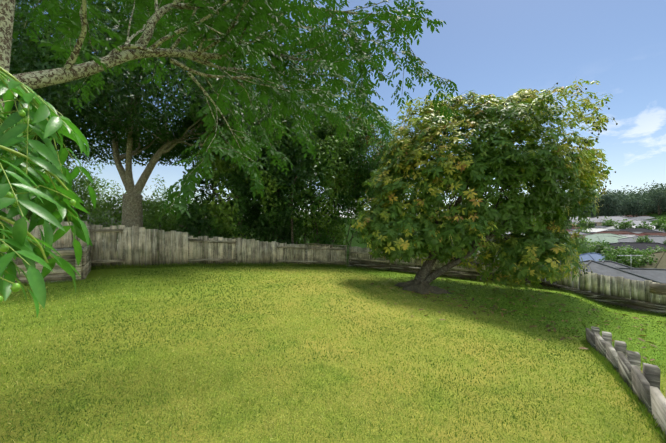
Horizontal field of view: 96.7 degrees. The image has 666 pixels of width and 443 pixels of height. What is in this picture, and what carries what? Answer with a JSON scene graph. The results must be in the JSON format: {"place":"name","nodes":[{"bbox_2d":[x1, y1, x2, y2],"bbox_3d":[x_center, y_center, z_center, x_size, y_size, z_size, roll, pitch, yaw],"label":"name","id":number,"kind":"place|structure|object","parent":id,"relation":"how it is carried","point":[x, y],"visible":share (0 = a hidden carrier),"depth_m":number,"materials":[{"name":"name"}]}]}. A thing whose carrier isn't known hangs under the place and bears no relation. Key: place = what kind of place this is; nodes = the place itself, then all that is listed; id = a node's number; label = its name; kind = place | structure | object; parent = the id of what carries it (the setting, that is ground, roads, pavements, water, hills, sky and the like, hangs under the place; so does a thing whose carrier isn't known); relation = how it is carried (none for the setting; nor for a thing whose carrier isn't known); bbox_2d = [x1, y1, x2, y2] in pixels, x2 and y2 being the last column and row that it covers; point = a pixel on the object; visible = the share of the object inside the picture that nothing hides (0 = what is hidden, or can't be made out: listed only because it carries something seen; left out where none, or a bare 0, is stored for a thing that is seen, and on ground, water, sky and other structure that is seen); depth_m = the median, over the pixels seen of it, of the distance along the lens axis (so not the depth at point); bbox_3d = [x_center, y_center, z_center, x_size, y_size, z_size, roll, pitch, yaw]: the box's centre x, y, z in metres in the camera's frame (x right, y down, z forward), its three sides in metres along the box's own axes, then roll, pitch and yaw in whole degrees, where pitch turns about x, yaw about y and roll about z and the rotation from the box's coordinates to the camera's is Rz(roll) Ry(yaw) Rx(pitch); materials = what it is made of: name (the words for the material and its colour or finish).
{"place":"outdoors","nodes":[
{"label":"outdoors","id":0,"kind":"place"},
{"bbox_2d":[0,211,665,442],"bbox_3d":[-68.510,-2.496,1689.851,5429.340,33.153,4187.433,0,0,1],"label":"lawn","id":1,"kind":"structure","parent":0,"point":[94,274],"depth_m":3.71,"materials":[{"name":"green plant"}]},
{"bbox_2d":[3,245,90,283],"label":"planter retaining wall","id":2,"kind":"structure","parent":1,"relation":"on","point":[83,268],"depth_m":7.60,"materials":[{"name":"grey wood"}]},
{"bbox_2d":[2,248,82,252],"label":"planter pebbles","id":3,"kind":"object","parent":2,"relation":"in","point":[59,249],"visible":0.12,"depth_m":8.02,"materials":[{"name":"grey gravel"}]},
{"bbox_2d":[0,141,200,251],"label":"shrubs","id":4,"kind":"object","parent":1,"relation":"on","point":[165,224],"visible":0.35,"depth_m":14.44,"materials":[{"name":"green plant"}]},
{"bbox_2d":[7,0,293,236],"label":"tree","id":5,"kind":"object","parent":1,"relation":"on","point":[129,143],"visible":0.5,"depth_m":10.09,"materials":[{"name":"green plant"}]},
{"bbox_2d":[0,0,465,316],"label":"tree branches","id":6,"kind":"object","parent":1,"relation":"on","point":[253,21],"visible":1,"depth_m":3.78,"materials":[{"name":"green plant"}]},
{"bbox_2d":[21,224,502,272],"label":"fence rails","id":7,"kind":"object","parent":1,"relation":"on","point":[306,248],"visible":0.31,"depth_m":13.55,"materials":[{"name":"grey wood"}]},
{"bbox_2d":[173,55,416,266],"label":"trees","id":8,"kind":"object","parent":1,"relation":"on","point":[337,171],"visible":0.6,"depth_m":14.50,"materials":[{"name":"green plant"}]},
{"bbox_2d":[1,208,665,304],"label":"fence palings","id":9,"kind":"object","parent":1,"relation":"on","point":[137,247],"visible":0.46,"depth_m":11.11,"materials":[{"name":"grey wood"}]},
{"bbox_2d":[21,261,665,442],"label":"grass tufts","id":10,"kind":"object","parent":1,"relation":"on","point":[625,387],"visible":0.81,"depth_m":9.81,"materials":[{"name":"green plant"}]},
{"bbox_2d":[148,180,665,267],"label":"bushes","id":11,"kind":"object","parent":1,"relation":"on","point":[651,200],"visible":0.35,"depth_m":103.05,"materials":[{"name":"green plant"}]},
{"bbox_2d":[394,280,451,294],"bbox_3d":[3.019,2.250,10.036,1.881,0.509,1.376,0,0,25],"label":"soil patch","id":12,"kind":"object","parent":1,"relation":"on","point":[420,287],"visible":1,"depth_m":9.93,"materials":[{"name":"soil"}]},
{"bbox_2d":[350,79,617,289],"bbox_3d":[5.763,-1.258,11.123,10.243,7.548,6.464,0,0,1],"label":"tree","id":13,"kind":"object","parent":1,"relation":"on","point":[485,158],"visible":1,"depth_m":9.59,"materials":[{"name":"green plant"}]},
{"bbox_2d":[350,261,665,314],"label":"fence retaining boards","id":14,"kind":"object","parent":1,"relation":"on","point":[630,303],"visible":0.38,"depth_m":11.98,"materials":[{"name":"brown wood"}]},
{"bbox_2d":[369,277,665,371],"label":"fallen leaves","id":15,"kind":"object","parent":1,"relation":"on","point":[547,325],"visible":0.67,"depth_m":8.71,"materials":[{"name":"green plant"}]},
{"bbox_2d":[585,326,665,439],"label":"lawn edging sleepers","id":16,"kind":"object","parent":1,"relation":"on","point":[645,385],"visible":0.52,"depth_m":3.75,"materials":[{"name":"grey wood"}]},
{"bbox_2d":[16,0,665,217],"label":"sky","id":17,"kind":"structure","parent":0,"point":[501,48],"materials":[{"name":"blue"}]},
{"bbox_2d":[560,252,605,263],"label":"roof","id":18,"kind":"structure","parent":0,"point":[594,256],"depth_m":31.88,"materials":[{"name":"blue metal"}]},
{"bbox_2d":[582,228,607,231],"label":"white house roof","id":19,"kind":"structure","parent":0,"point":[596,229],"depth_m":80.16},
{"bbox_2d":[545,260,661,297],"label":"house roof","id":20,"kind":"structure","parent":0,"point":[599,268],"depth_m":19.84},
{"bbox_2d":[584,233,627,242],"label":"roof","id":21,"kind":"structure","parent":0,"point":[608,237],"depth_m":55.50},
{"bbox_2d":[578,216,633,221],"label":"house roof","id":22,"kind":"structure","parent":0,"point":[615,218],"depth_m":112.64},
{"bbox_2d":[591,231,631,233],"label":"house roof","id":23,"kind":"structure","parent":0,"point":[616,232],"depth_m":69.31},
{"bbox_2d":[597,260,632,267],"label":"house roof","id":24,"kind":"structure","parent":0,"point":[611,263],"depth_m":22.68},
{"bbox_2d":[587,242,665,254],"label":"roof","id":25,"kind":"structure","parent":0,"point":[640,246],"depth_m":39.69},
{"bbox_2d":[619,234,636,236],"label":"house roof","id":26,"kind":"structure","parent":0,"point":[627,235],"depth_m":57.56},
{"bbox_2d":[614,255,642,266],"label":"house","id":27,"kind":"structure","parent":0,"point":[629,255],"depth_m":21.64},
{"bbox_2d":[616,233,647,235],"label":"roof","id":28,"kind":"structure","parent":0,"point":[639,234],"depth_m":66.62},
{"bbox_2d":[614,220,658,224],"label":"house roof","id":29,"kind":"structure","parent":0,"point":[637,222],"depth_m":106.84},
{"bbox_2d":[615,267,665,282],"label":"house roof","id":30,"kind":"structure","parent":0,"point":[659,275],"depth_m":21.07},
{"bbox_2d":[617,236,665,243],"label":"roof","id":31,"kind":"structure","parent":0,"point":[659,239],"depth_m":51.83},
{"bbox_2d":[620,228,663,232],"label":"house roof","id":32,"kind":"structure","parent":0,"point":[638,230],"depth_m":82.85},
{"bbox_2d":[630,216,654,219],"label":"house roof","id":33,"kind":"structure","parent":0,"point":[642,218],"depth_m":136.96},
{"bbox_2d":[627,251,665,268],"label":"khaki house roof","id":34,"kind":"structure","parent":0,"point":[660,263],"depth_m":28.39,"materials":[{"name":"beige"}]},
{"bbox_2d":[643,232,665,235],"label":"house roof","id":35,"kind":"structure","parent":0,"point":[659,234],"depth_m":70.66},
{"bbox_2d":[649,283,665,294],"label":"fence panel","id":36,"kind":"object","parent":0,"point":[658,288],"visible":1,"depth_m":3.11,"materials":[{"name":"grey wood"}]}
]}

